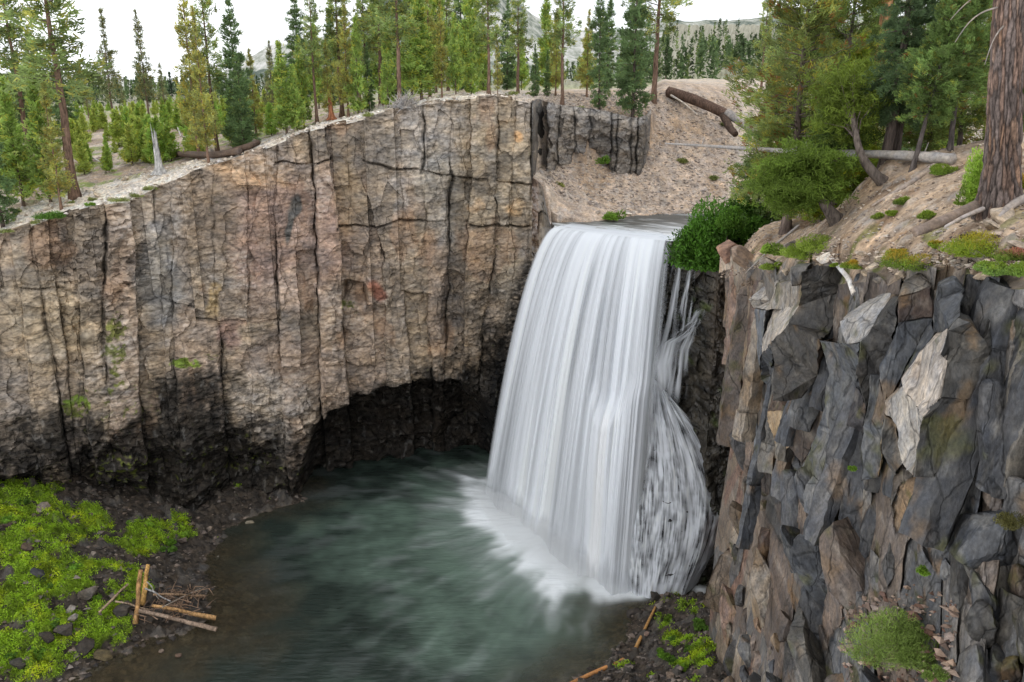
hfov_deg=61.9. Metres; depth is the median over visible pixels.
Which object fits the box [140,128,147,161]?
pine sapling
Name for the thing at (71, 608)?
rock
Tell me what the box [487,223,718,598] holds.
waterfall
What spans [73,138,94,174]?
pine sapling
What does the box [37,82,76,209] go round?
pine tree
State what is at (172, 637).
scree
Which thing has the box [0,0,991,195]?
sky
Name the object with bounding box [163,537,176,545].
leafy plant
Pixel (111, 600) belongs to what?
driftwood log
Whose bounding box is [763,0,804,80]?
pine tree
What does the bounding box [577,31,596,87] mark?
pine tree
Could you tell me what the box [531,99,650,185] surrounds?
back cliff
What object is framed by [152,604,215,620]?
driftwood log
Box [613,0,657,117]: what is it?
pine tree
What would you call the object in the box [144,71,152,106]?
pine tree
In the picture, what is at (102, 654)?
boulder
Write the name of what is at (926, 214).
cushion plant
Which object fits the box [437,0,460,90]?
pine tree
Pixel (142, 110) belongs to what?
pine sapling
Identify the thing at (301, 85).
pine tree
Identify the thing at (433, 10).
pine tree
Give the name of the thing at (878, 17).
pine tree
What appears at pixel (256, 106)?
pine tree
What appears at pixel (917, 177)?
dead branch
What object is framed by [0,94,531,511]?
cliff
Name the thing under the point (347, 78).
pine tree
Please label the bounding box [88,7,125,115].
pine tree
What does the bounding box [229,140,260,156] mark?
fallen log
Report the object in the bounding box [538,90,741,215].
gravel
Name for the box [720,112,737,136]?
fallen log
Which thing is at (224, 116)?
pine sapling
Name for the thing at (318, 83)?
pine tree
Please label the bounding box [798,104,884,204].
crooked pine
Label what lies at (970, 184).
shrub
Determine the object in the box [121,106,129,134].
pine sapling
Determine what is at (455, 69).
pine tree
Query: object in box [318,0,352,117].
pine tree
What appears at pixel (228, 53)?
pine tree
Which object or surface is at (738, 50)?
forest
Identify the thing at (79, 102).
pine tree
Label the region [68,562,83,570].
leafy plant
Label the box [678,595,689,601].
boulder
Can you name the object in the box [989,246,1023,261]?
cushion plant
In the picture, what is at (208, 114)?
pine tree
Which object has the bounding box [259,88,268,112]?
pine sapling
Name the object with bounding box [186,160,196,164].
flat stone
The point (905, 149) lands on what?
pine tree
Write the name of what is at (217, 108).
pine sapling
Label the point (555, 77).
pine tree
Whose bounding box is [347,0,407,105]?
pine tree
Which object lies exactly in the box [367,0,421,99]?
pine tree
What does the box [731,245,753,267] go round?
boulder
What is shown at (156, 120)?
pine sapling
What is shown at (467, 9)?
pine tree
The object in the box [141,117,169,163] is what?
pine sapling
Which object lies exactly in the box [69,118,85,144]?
pine sapling
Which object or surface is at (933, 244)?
cushion plant
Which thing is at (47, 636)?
boulder
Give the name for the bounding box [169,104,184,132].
pine sapling
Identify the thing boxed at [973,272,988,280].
stone
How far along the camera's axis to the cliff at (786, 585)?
36.07 m
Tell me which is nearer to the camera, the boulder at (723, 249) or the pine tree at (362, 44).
the boulder at (723, 249)
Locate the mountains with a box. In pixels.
[5,0,986,100]
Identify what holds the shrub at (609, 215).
on the ground
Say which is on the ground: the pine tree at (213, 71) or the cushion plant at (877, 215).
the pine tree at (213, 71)
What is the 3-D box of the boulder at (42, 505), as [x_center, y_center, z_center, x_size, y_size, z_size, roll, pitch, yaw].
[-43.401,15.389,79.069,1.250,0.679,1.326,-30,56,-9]
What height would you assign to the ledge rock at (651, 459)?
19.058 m
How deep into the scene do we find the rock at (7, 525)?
74.87 m
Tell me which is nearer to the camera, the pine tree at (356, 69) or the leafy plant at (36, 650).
the leafy plant at (36, 650)
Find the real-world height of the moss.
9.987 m
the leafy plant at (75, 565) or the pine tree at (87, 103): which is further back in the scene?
the pine tree at (87, 103)
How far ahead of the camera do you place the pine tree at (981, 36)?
39.55 m
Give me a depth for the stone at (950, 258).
29.63 m
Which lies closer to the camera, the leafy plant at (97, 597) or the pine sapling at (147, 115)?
the leafy plant at (97, 597)
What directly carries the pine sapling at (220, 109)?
on the ground
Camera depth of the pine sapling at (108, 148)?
102.68 m
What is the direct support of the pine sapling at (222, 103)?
on the ground
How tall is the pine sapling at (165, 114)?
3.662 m
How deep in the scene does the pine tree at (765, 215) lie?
66.42 m
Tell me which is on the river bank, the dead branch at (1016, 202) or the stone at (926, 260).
the dead branch at (1016, 202)
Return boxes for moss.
[0,476,716,681]
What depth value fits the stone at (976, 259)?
28.52 m
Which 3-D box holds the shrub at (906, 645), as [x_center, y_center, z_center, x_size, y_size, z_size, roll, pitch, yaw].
[13.666,10.374,30.262,4.176,1.787,2.479,0,17,0]
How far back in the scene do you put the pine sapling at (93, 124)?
139.81 m
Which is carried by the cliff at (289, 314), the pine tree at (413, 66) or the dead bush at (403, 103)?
the dead bush at (403, 103)
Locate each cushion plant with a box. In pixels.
[759,261,781,269]
[780,242,812,259]
[795,232,830,253]
[829,262,838,266]
[839,259,862,269]
[870,212,883,218]
[879,250,940,271]
[885,210,897,215]
[885,248,908,256]
[891,196,909,204]
[916,210,936,219]
[927,239,942,248]
[929,163,958,175]
[937,229,1000,257]
[972,259,1013,276]
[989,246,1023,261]
[1004,261,1023,277]
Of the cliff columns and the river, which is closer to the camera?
the cliff columns
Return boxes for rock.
[3,522,11,527]
[21,542,35,550]
[30,568,44,578]
[66,605,76,613]
[67,613,77,622]
[631,369,716,592]
[666,672,673,678]
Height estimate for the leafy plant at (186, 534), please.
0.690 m
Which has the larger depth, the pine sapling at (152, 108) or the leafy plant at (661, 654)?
the pine sapling at (152, 108)
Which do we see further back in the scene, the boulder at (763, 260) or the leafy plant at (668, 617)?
the leafy plant at (668, 617)
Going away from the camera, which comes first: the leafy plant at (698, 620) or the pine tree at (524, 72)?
the leafy plant at (698, 620)
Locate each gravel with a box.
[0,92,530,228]
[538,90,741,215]
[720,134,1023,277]
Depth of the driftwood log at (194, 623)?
70.82 m
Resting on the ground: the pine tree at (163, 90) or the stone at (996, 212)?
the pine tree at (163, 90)
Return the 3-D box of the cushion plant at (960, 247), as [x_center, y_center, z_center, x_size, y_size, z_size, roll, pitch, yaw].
[15.882,-3.420,29.077,2.600,0.872,2.274,0,17,0]
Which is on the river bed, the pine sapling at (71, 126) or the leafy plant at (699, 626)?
the leafy plant at (699, 626)
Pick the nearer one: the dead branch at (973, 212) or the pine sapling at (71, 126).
the dead branch at (973, 212)
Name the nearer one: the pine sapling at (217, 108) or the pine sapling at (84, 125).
the pine sapling at (217, 108)
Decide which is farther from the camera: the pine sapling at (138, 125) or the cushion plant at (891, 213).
the pine sapling at (138, 125)
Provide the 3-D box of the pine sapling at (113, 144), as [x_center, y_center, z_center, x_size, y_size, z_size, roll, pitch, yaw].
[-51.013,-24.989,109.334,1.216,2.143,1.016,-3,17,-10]
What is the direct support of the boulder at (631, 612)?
on the river bed
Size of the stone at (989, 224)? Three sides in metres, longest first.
0.817 x 0.471 x 0.265 m
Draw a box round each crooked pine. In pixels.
[736,134,861,226]
[797,52,898,185]
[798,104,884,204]
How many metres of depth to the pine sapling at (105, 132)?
123.37 m
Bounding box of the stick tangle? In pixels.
[131,580,217,622]
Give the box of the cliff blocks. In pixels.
[703,263,1023,681]
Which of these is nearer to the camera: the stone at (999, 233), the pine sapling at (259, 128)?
the stone at (999, 233)
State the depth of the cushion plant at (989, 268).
26.65 m
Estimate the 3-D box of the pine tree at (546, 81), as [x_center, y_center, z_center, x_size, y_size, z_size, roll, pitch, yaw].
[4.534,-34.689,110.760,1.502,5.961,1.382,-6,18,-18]
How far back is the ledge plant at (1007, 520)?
25.00 m
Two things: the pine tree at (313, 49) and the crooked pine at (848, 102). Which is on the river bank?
the crooked pine at (848, 102)
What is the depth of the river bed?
73.26 m
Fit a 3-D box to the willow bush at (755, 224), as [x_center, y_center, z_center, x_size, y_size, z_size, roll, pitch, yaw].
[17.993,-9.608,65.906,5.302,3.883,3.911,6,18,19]
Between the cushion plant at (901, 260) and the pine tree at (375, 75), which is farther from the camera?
the pine tree at (375, 75)
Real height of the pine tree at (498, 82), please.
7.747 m
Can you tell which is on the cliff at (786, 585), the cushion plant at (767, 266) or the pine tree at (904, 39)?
the cushion plant at (767, 266)
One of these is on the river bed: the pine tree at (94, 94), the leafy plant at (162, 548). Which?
the leafy plant at (162, 548)
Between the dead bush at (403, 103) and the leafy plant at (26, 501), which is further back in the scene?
the dead bush at (403, 103)
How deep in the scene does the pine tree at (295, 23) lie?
143.56 m
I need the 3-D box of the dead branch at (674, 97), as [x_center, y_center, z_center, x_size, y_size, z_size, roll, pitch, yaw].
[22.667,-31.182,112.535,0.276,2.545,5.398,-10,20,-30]
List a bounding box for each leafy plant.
[1,515,11,523]
[4,652,17,658]
[16,497,30,505]
[26,645,45,657]
[36,653,45,659]
[44,581,53,588]
[50,618,60,627]
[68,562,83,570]
[92,594,101,600]
[159,546,166,551]
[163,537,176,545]
[166,545,176,552]
[179,530,190,536]
[656,647,669,659]
[663,614,672,622]
[665,655,676,662]
[668,635,678,642]
[673,662,688,671]
[684,644,692,651]
[692,616,705,626]
[694,622,708,630]
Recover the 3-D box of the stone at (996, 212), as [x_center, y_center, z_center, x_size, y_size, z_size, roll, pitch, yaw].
[17.290,-4.423,30.039,0.826,0.333,0.930,-30,56,-9]
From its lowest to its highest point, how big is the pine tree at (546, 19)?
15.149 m
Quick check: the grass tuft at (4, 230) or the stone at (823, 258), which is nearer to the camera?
the stone at (823, 258)
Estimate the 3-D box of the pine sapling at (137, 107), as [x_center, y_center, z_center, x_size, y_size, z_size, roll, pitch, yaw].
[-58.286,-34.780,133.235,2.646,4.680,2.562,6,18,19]
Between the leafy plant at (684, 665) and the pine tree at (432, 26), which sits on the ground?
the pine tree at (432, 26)
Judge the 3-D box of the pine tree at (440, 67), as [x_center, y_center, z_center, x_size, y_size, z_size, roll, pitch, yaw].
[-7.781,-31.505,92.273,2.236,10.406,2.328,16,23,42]
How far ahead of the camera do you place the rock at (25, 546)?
73.43 m
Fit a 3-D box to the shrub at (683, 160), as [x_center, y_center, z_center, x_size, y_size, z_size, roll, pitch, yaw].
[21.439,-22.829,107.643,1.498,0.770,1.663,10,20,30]
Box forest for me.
[6,18,985,105]
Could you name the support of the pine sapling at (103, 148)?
on the ground
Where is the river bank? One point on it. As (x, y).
(919, 206)
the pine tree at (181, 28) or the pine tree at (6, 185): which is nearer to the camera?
the pine tree at (6, 185)
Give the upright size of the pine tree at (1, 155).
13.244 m
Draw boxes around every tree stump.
[150,124,166,175]
[325,87,336,120]
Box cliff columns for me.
[716,265,1023,550]
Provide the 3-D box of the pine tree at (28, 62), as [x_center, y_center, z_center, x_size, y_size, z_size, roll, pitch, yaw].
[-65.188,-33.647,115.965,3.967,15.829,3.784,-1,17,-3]
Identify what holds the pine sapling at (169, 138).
on the ground
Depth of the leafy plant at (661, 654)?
63.75 m
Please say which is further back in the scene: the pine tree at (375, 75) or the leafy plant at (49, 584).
the pine tree at (375, 75)
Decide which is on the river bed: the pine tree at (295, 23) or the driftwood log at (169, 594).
the driftwood log at (169, 594)
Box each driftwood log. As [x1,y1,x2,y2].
[98,583,128,612]
[115,600,148,609]
[132,570,142,623]
[138,609,217,631]
[140,564,149,605]
[145,588,170,601]
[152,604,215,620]
[153,593,204,597]
[162,588,200,607]
[570,658,624,681]
[634,606,656,647]
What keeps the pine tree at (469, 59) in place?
on the ground
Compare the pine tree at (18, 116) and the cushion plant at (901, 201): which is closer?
the cushion plant at (901, 201)
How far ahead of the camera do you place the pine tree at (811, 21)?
51.99 m
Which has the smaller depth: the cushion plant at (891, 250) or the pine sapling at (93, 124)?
the cushion plant at (891, 250)
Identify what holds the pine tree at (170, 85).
on the ground
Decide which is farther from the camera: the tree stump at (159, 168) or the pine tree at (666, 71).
the pine tree at (666, 71)
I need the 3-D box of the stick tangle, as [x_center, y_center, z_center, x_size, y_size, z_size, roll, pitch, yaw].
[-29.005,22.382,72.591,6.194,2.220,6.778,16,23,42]
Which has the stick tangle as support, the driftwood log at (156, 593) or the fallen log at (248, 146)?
the driftwood log at (156, 593)
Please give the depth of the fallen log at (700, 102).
113.00 m
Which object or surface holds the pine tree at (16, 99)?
on the ground
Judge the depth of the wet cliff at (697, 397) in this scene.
77.85 m
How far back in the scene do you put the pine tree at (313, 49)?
90.38 m
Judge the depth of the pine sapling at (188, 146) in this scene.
93.11 m
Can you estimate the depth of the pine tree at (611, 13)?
160.85 m
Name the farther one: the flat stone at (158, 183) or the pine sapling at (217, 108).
the pine sapling at (217, 108)
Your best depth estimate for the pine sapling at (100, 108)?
144.32 m
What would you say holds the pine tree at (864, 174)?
on the river bank
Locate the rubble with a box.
[838,584,959,681]
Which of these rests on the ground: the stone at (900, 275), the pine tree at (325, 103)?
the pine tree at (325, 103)
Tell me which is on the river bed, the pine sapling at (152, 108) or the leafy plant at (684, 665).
the leafy plant at (684, 665)
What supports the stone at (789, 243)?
on the river bank
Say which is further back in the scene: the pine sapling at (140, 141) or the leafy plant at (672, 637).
the pine sapling at (140, 141)
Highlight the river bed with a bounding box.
[0,474,726,681]
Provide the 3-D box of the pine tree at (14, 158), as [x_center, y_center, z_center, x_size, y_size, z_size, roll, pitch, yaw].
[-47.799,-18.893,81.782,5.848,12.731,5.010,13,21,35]
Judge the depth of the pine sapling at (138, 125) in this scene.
99.64 m
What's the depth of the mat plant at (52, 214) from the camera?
77.65 m
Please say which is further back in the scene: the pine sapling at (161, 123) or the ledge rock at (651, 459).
the pine sapling at (161, 123)
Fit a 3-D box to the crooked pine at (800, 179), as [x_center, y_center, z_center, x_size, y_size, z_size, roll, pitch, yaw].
[14.419,-7.887,42.636,5.886,4.953,5.692,10,20,30]
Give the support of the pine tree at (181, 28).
on the ground
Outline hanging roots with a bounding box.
[738,277,753,299]
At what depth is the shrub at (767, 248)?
47.48 m
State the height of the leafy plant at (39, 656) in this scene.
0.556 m
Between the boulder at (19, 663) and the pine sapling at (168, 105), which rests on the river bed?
the boulder at (19, 663)
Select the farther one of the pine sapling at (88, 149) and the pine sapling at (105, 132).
the pine sapling at (105, 132)
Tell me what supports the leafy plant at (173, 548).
on the river bed
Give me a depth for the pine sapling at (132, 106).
150.15 m
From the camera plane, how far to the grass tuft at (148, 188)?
81.20 m
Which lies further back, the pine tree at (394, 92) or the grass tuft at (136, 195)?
the pine tree at (394, 92)
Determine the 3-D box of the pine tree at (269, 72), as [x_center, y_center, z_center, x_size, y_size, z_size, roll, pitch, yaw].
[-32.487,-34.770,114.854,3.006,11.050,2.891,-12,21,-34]
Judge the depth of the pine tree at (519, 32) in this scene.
101.17 m
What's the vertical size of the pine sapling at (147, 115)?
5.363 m
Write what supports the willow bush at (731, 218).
on the cliff at (786, 585)
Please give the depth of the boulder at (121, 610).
70.25 m
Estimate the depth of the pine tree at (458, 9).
144.59 m
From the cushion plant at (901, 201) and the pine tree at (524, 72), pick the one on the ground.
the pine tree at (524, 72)
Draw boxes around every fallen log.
[173,148,241,158]
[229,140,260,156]
[665,86,726,116]
[665,136,956,164]
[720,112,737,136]
[724,109,757,132]
[911,200,980,235]
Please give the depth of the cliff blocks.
33.25 m
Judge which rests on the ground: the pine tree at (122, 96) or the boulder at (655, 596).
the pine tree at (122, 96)
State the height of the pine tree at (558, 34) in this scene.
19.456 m
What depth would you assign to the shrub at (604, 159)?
101.63 m
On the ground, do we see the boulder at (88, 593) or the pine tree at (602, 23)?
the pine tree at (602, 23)
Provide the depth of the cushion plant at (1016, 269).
25.61 m
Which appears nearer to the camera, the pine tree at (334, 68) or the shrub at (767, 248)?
the shrub at (767, 248)
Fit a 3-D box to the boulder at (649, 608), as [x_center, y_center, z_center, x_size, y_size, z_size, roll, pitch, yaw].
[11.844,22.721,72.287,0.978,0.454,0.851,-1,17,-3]
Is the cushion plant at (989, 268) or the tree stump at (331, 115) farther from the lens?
the tree stump at (331, 115)
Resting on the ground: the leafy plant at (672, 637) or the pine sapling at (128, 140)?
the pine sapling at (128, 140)
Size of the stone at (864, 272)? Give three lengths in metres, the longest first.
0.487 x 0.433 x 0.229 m
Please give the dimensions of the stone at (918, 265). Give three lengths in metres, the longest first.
0.829 x 0.736 x 0.389 m
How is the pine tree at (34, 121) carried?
on the ground
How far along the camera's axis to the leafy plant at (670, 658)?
62.61 m
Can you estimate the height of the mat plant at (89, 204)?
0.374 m
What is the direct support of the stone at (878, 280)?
on the river bank
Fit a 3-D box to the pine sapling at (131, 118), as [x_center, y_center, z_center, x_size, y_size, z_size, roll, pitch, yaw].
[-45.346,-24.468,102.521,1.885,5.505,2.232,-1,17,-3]
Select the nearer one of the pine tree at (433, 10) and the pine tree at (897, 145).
the pine tree at (897, 145)
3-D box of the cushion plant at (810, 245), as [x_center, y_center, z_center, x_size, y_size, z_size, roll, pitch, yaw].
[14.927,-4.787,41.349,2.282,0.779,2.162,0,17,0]
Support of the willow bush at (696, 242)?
on the river bank
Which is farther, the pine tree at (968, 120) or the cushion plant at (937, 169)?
the pine tree at (968, 120)
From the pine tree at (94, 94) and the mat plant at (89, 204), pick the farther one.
the pine tree at (94, 94)
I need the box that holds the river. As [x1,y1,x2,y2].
[552,213,707,240]
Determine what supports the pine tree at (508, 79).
on the ground
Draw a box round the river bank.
[719,24,1023,289]
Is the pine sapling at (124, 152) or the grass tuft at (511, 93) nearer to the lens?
the grass tuft at (511, 93)
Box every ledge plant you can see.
[847,465,857,470]
[915,564,930,576]
[921,663,950,681]
[992,510,1023,530]
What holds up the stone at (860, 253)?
on the river bank
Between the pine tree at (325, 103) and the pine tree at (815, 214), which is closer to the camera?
the pine tree at (815, 214)
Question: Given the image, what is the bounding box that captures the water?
[140,445,706,681]
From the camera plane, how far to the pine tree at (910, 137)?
57.76 m
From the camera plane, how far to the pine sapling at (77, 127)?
102.82 m
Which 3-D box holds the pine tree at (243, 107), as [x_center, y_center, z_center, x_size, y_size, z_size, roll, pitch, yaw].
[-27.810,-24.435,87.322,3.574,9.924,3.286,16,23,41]
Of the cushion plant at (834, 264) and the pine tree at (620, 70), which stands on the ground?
the pine tree at (620, 70)
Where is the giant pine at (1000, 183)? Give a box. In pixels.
[950,0,1023,220]
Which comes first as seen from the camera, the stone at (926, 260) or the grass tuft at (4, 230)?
the stone at (926, 260)
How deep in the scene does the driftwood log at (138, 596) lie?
71.14 m
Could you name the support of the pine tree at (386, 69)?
on the ground
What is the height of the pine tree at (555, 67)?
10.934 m
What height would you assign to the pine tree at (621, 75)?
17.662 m
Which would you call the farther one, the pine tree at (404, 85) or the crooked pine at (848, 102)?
the pine tree at (404, 85)
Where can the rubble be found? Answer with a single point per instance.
(939, 654)
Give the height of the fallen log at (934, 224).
1.074 m
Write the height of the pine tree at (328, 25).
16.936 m
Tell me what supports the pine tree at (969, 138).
on the river bank
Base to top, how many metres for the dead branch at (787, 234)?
3.994 m
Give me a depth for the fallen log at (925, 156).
42.03 m
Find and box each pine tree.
[0,0,55,187]
[0,0,112,199]
[0,75,45,206]
[0,112,24,190]
[0,142,19,227]
[6,49,42,148]
[7,67,32,135]
[20,72,66,203]
[21,37,51,137]
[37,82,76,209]
[47,35,79,136]
[75,73,82,105]
[82,79,91,117]
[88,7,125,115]
[91,81,97,103]
[115,80,121,104]
[118,83,125,103]
[131,9,161,113]
[132,62,147,102]
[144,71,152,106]
[156,62,170,103]
[167,72,174,96]
[171,0,211,159]
[183,0,225,150]
[185,4,223,162]
[214,0,258,147]
[225,51,260,146]
[245,48,264,136]
[261,41,276,106]
[269,40,300,133]
[283,0,313,103]
[285,63,306,130]
[293,0,333,123]
[293,34,313,126]
[306,22,331,108]
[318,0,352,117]
[319,39,335,112]
[320,15,343,104]
[329,0,357,116]
[330,18,348,99]
[342,16,372,113]
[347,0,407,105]
[350,12,370,100]
[351,0,387,77]
[362,2,394,99]
[362,42,375,110]
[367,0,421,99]
[376,26,396,107]
[382,0,408,96]
[388,0,427,94]
[394,0,445,99]
[418,0,445,97]
[425,0,450,91]
[431,0,450,97]
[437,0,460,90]
[442,11,466,94]
[449,0,492,86]
[450,0,482,89]
[462,17,483,94]
[472,0,507,94]
[474,24,492,90]
[492,0,519,89]
[492,25,503,93]
[500,0,535,91]
[513,29,530,89]
[528,44,541,96]
[529,0,560,88]
[541,50,551,95]
[543,0,582,104]
[548,7,566,95]
[551,47,559,88]
[574,8,597,96]
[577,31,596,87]
[586,0,612,109]
[592,0,621,88]
[611,0,652,90]
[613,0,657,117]
[616,49,625,86]
[621,0,693,103]
[661,37,672,78]
[721,0,874,235]
[729,78,799,222]
[752,0,777,90]
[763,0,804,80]
[766,0,854,215]
[772,0,920,149]
[797,93,852,222]
[839,28,882,200]
[841,0,920,165]
[846,0,939,168]
[863,0,943,150]
[884,0,987,151]
[892,0,986,171]
[901,49,935,150]
[915,0,992,150]
[916,0,992,145]
[924,102,967,150]
[954,16,1023,144]
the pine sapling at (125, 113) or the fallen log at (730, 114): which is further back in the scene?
the pine sapling at (125, 113)
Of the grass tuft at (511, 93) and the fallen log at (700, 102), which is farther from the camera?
the fallen log at (700, 102)
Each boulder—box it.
[9,657,25,669]
[36,502,50,512]
[39,631,54,642]
[53,622,72,635]
[74,637,94,655]
[77,586,98,600]
[93,649,112,660]
[112,600,134,618]
[177,537,186,542]
[626,608,642,618]
[646,604,655,611]
[650,591,660,600]
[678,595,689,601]
[716,239,736,263]
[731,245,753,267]
[759,257,775,273]
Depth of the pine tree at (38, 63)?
78.57 m
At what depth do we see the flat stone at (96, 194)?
82.32 m
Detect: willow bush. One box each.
[663,194,747,271]
[707,193,771,241]
[715,205,749,228]
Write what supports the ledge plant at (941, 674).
on the rubble
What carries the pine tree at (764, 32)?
on the river bank
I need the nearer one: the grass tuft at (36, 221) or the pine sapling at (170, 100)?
the grass tuft at (36, 221)
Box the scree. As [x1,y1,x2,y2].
[0,477,724,681]
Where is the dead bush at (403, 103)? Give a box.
[388,88,428,112]
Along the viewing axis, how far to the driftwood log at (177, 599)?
71.84 m
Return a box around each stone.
[93,192,101,197]
[153,182,164,185]
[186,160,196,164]
[782,268,789,275]
[783,240,795,247]
[816,252,829,263]
[855,251,866,255]
[861,269,867,276]
[865,262,879,269]
[873,276,886,283]
[874,255,886,261]
[895,271,905,278]
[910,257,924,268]
[920,257,931,263]
[932,264,945,269]
[946,256,956,260]
[969,270,980,274]
[970,229,985,236]
[970,250,988,262]
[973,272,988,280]
[983,220,999,229]
[989,231,1002,237]
[990,207,1014,223]
[1006,240,1023,248]
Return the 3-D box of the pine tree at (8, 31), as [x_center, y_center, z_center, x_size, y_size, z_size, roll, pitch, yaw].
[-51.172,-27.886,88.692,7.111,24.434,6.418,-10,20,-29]
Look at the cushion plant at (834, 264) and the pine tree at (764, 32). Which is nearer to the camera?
the cushion plant at (834, 264)
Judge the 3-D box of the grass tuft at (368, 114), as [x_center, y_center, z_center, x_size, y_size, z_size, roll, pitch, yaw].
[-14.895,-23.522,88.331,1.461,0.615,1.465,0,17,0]
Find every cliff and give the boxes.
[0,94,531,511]
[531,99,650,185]
[532,178,729,585]
[709,235,1023,681]
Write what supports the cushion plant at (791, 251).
on the river bank
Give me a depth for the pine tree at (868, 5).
53.68 m
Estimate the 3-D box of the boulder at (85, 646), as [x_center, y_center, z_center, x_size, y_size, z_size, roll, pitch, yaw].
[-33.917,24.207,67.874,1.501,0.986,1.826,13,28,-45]
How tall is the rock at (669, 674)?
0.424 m
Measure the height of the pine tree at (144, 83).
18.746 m
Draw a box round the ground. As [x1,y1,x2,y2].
[0,24,736,244]
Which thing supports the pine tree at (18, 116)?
on the ground
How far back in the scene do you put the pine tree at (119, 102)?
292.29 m
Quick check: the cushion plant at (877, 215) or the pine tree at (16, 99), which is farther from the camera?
the pine tree at (16, 99)
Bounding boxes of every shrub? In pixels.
[594,155,609,164]
[601,209,626,220]
[676,157,688,162]
[709,175,719,180]
[759,241,783,255]
[839,605,938,671]
[953,147,982,205]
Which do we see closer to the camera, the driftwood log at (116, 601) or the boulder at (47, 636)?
the boulder at (47, 636)
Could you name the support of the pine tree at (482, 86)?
on the ground
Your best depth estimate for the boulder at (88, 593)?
70.78 m
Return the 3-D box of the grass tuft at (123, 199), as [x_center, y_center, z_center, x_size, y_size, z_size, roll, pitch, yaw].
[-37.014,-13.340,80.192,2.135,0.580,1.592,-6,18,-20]
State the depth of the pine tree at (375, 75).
127.67 m
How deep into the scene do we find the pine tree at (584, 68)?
114.62 m
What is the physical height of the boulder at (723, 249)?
1.596 m
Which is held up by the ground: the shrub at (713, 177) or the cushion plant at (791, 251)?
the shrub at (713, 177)
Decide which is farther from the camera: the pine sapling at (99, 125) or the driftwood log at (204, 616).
the pine sapling at (99, 125)
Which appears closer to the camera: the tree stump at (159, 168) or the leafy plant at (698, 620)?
the leafy plant at (698, 620)
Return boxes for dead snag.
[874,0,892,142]
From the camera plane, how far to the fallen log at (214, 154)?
86.41 m
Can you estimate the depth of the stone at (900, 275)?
32.60 m
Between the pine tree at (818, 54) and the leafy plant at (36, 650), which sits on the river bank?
the pine tree at (818, 54)
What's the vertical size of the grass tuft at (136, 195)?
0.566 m
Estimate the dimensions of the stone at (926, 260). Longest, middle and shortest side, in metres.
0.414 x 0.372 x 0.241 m
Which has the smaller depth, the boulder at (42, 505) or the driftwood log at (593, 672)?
the driftwood log at (593, 672)
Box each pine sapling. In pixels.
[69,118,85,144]
[72,101,85,122]
[72,120,94,160]
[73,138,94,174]
[79,112,93,139]
[85,142,94,163]
[88,114,96,131]
[91,107,103,130]
[97,103,108,128]
[98,146,104,165]
[100,148,116,171]
[102,122,110,140]
[102,135,108,147]
[105,143,112,158]
[106,108,124,147]
[110,138,118,152]
[117,122,141,164]
[117,136,131,159]
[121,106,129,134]
[128,115,136,154]
[129,101,134,110]
[132,116,143,145]
[134,103,141,116]
[135,127,146,162]
[139,103,146,123]
[139,113,153,127]
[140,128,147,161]
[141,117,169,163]
[144,115,172,162]
[149,99,158,114]
[158,96,169,120]
[159,116,163,133]
[160,120,181,160]
[161,104,171,122]
[165,100,172,118]
[167,95,173,107]
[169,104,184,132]
[177,116,189,146]
[179,127,210,153]
[213,98,222,131]
[216,104,224,122]
[219,95,225,113]
[220,100,234,142]
[255,109,263,131]
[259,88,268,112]
[263,102,279,135]
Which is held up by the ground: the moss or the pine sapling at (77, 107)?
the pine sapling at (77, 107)
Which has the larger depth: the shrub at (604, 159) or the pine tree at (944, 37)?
the shrub at (604, 159)
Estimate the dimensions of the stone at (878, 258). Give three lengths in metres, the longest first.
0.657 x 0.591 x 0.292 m
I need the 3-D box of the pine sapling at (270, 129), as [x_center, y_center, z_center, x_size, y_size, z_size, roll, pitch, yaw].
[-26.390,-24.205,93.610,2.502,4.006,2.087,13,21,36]
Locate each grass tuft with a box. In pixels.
[0,228,13,233]
[31,219,39,223]
[107,197,129,202]
[128,193,143,197]
[142,185,158,190]
[362,112,373,116]
[505,91,519,94]
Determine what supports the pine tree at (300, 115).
on the cliff at (289, 314)
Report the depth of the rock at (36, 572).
71.12 m
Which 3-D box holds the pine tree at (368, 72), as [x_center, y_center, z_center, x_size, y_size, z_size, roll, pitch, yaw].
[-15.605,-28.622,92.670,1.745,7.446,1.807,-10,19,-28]
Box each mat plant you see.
[30,210,65,219]
[84,202,95,205]
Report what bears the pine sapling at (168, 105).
on the ground
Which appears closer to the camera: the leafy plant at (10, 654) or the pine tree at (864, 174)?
the pine tree at (864, 174)
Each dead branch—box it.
[670,94,697,114]
[745,225,799,273]
[829,256,855,295]
[872,163,935,205]
[944,206,984,227]
[998,194,1023,216]
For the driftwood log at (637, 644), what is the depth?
70.31 m
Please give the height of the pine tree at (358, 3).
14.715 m
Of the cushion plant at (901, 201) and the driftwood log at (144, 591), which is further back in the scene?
the driftwood log at (144, 591)
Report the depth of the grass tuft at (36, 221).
77.41 m

